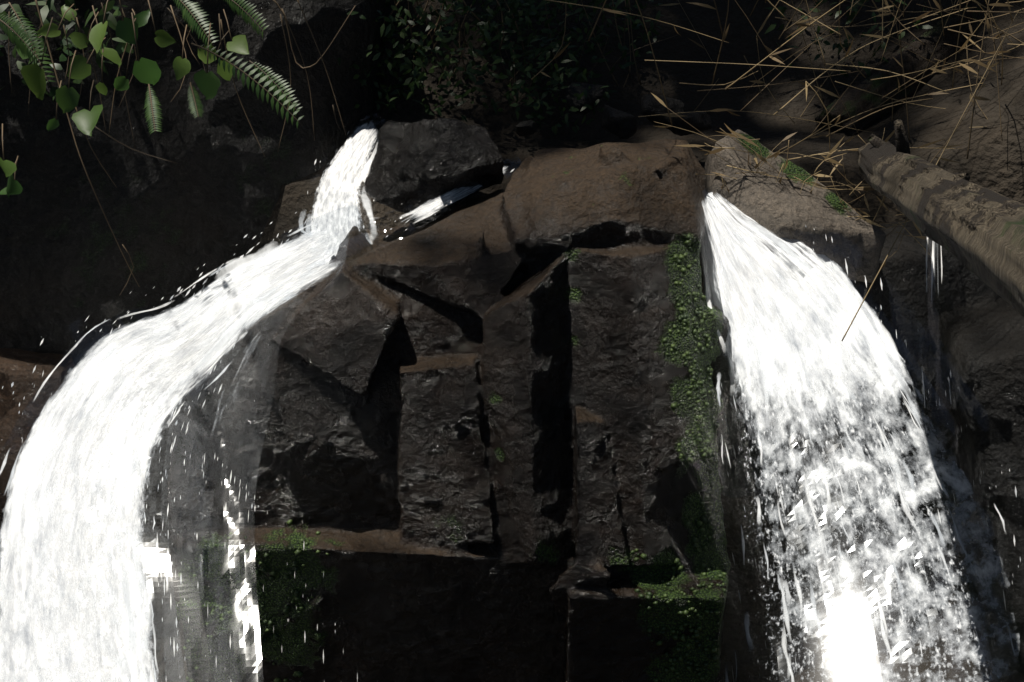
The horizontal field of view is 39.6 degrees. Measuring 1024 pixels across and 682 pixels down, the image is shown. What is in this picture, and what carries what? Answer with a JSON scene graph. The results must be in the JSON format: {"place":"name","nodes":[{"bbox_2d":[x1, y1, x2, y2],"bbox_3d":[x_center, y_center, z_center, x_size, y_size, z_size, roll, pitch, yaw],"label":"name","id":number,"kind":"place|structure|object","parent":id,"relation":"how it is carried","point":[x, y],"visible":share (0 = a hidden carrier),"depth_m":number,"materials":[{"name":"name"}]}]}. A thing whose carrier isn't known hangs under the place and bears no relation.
{"place":"outdoors","nodes":[
{"label":"outdoors","id":0,"kind":"place"},
{"bbox_2d":[135,0,1023,681],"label":"terrain ground","id":1,"kind":"structure","parent":0,"point":[995,160],"depth_m":4.67,"materials":[{"name":"soil"}]},
{"bbox_2d":[0,348,74,551],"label":"rock","id":2,"kind":"object","parent":1,"relation":"on","point":[17,366],"visible":0.17,"depth_m":4.23,"materials":[{"name":"stone"}]},
{"bbox_2d":[18,331,193,681],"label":"foam","id":3,"kind":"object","parent":1,"relation":"on","point":[81,513],"depth_m":3.74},
{"bbox_2d":[0,232,335,681],"bbox_3d":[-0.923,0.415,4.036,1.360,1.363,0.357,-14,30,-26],"label":"waterfall","id":4,"kind":"object","parent":1,"relation":"on","point":[37,482],"visible":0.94,"depth_m":3.87,"materials":[{"name":"white liquid"}]},
{"bbox_2d":[0,0,390,366],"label":"bank rock","id":5,"kind":"object","parent":1,"relation":"on","point":[209,200],"visible":0.78,"depth_m":4.29,"materials":[{"name":"black stone"}]},
{"bbox_2d":[106,231,329,664],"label":"waterfall","id":6,"kind":"object","parent":1,"relation":"on","point":[318,235],"visible":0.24,"depth_m":4.14,"materials":[{"name":"white liquid"}]},
{"bbox_2d":[0,0,678,295],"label":"hanging vines","id":7,"kind":"object","parent":1,"relation":"on","point":[287,25],"visible":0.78,"depth_m":3.70,"materials":[{"name":"green plant"}]},
{"bbox_2d":[0,5,248,197],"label":"broad leaves","id":8,"kind":"object","parent":7,"relation":"on","point":[146,71],"visible":0.98,"depth_m":3.50,"materials":[{"name":"green plant"}]},
{"bbox_2d":[0,0,302,133],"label":"fern fronds","id":9,"kind":"object","parent":7,"relation":"on","point":[25,50],"visible":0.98,"depth_m":3.53,"materials":[{"name":"green plant"}]},
{"bbox_2d":[313,123,376,265],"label":"water droplets","id":10,"kind":"object","parent":1,"relation":"on","point":[322,259],"visible":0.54,"depth_m":4.22,"materials":[{"name":"liquid"}]},
{"bbox_2d":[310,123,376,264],"bbox_3d":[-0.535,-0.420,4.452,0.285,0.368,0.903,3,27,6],"label":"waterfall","id":11,"kind":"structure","parent":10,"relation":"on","point":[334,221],"depth_m":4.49,"materials":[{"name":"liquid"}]},
{"bbox_2d":[365,118,503,214],"bbox_3d":[-0.237,-0.554,4.376,0.427,0.322,0.320,0,27,0],"label":"boulder","id":12,"kind":"object","parent":1,"relation":"on","point":[415,165],"visible":0.96,"depth_m":4.27,"materials":[{"name":"grey stone"}]},
{"bbox_2d":[167,139,730,681],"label":"rock","id":13,"kind":"object","parent":1,"relation":"on","point":[455,437],"visible":0.9,"depth_m":4.06,"materials":[{"name":"stone"}]},
{"bbox_2d":[416,185,481,218],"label":"water stream","id":14,"kind":"structure","parent":13,"relation":"on","point":[448,195],"depth_m":4.27,"materials":[{"name":"liquid"}]},
{"bbox_2d":[178,234,727,681],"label":"moss tufts","id":15,"kind":"object","parent":13,"relation":"on","point":[686,319],"visible":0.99,"depth_m":4.11,"materials":[{"name":"green plant"}]},
{"bbox_2d":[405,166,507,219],"bbox_3d":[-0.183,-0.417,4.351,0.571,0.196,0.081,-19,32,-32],"label":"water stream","id":16,"kind":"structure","parent":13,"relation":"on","point":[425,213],"depth_m":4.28,"materials":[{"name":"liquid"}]},
{"bbox_2d":[0,0,979,134],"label":"bush leaves","id":17,"kind":"object","parent":1,"relation":"on","point":[45,10],"visible":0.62,"depth_m":4.91,"materials":[{"name":"green plant"}]},
{"bbox_2d":[0,122,1014,681],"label":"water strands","id":18,"kind":"object","parent":1,"relation":"on","point":[132,594],"visible":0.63,"depth_m":3.97},
{"bbox_2d":[2,117,1020,681],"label":"water spray","id":19,"kind":"object","parent":1,"relation":"on","point":[722,507],"visible":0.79,"depth_m":4.06,"materials":[{"name":"white liquid"}]},
{"bbox_2d":[516,82,711,138],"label":"stones","id":20,"kind":"object","parent":1,"relation":"on","point":[620,124],"visible":0.89,"depth_m":4.58,"materials":[{"name":"black stone"}]},
{"bbox_2d":[702,193,850,361],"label":"waterfall","id":21,"kind":"object","parent":1,"relation":"on","point":[743,305],"visible":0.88,"depth_m":3.99,"materials":[{"name":"white liquid"}]},
{"bbox_2d":[531,0,1023,340],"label":"dry stems","id":22,"kind":"object","parent":1,"relation":"on","point":[988,11],"visible":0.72,"depth_m":4.33,"materials":[{"name":"brown plant"}]},
{"bbox_2d":[541,0,1010,268],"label":"dead leaves","id":23,"kind":"object","parent":22,"relation":"attached to","point":[775,155],"visible":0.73,"depth_m":4.19,"materials":[{"name":"brown plant"}]},
{"bbox_2d":[704,130,885,282],"bbox_3d":[0.839,-0.384,4.474,0.513,0.664,0.907,0,27,0],"label":"rock","id":24,"kind":"object","parent":1,"relation":"on","point":[786,208],"visible":0.52,"depth_m":4.11,"materials":[{"name":"stone"}]},
{"bbox_2d":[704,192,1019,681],"bbox_3d":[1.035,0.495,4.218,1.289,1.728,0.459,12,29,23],"label":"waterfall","id":25,"kind":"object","parent":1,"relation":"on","point":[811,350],"visible":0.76,"depth_m":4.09,"materials":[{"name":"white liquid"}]},
{"bbox_2d":[702,221,1023,673],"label":"rock wall","id":26,"kind":"structure","parent":1,"relation":"on","point":[963,324],"depth_m":4.33,"materials":[{"name":"black stone"}]},
{"bbox_2d":[739,351,998,681],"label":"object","id":27,"kind":"structure","parent":1,"relation":"on","point":[959,625],"depth_m":3.99,"materials":[{"name":"white liquid"}]},
{"bbox_2d":[815,0,987,135],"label":"dark fallen log","id":28,"kind":"object","parent":1,"relation":"on","point":[855,101],"visible":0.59,"depth_m":4.93,"materials":[{"name":"brown wood"}]},
{"bbox_2d":[857,141,1023,316],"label":"fallen log","id":29,"kind":"object","parent":1,"relation":"on","point":[976,230],"visible":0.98,"depth_m":2.86,"materials":[{"name":"brown wood"}]},
{"bbox_2d":[867,119,969,180],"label":"stones","id":30,"kind":"object","parent":29,"relation":"on","point":[902,142],"visible":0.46,"depth_m":3.69,"materials":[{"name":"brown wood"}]}
]}

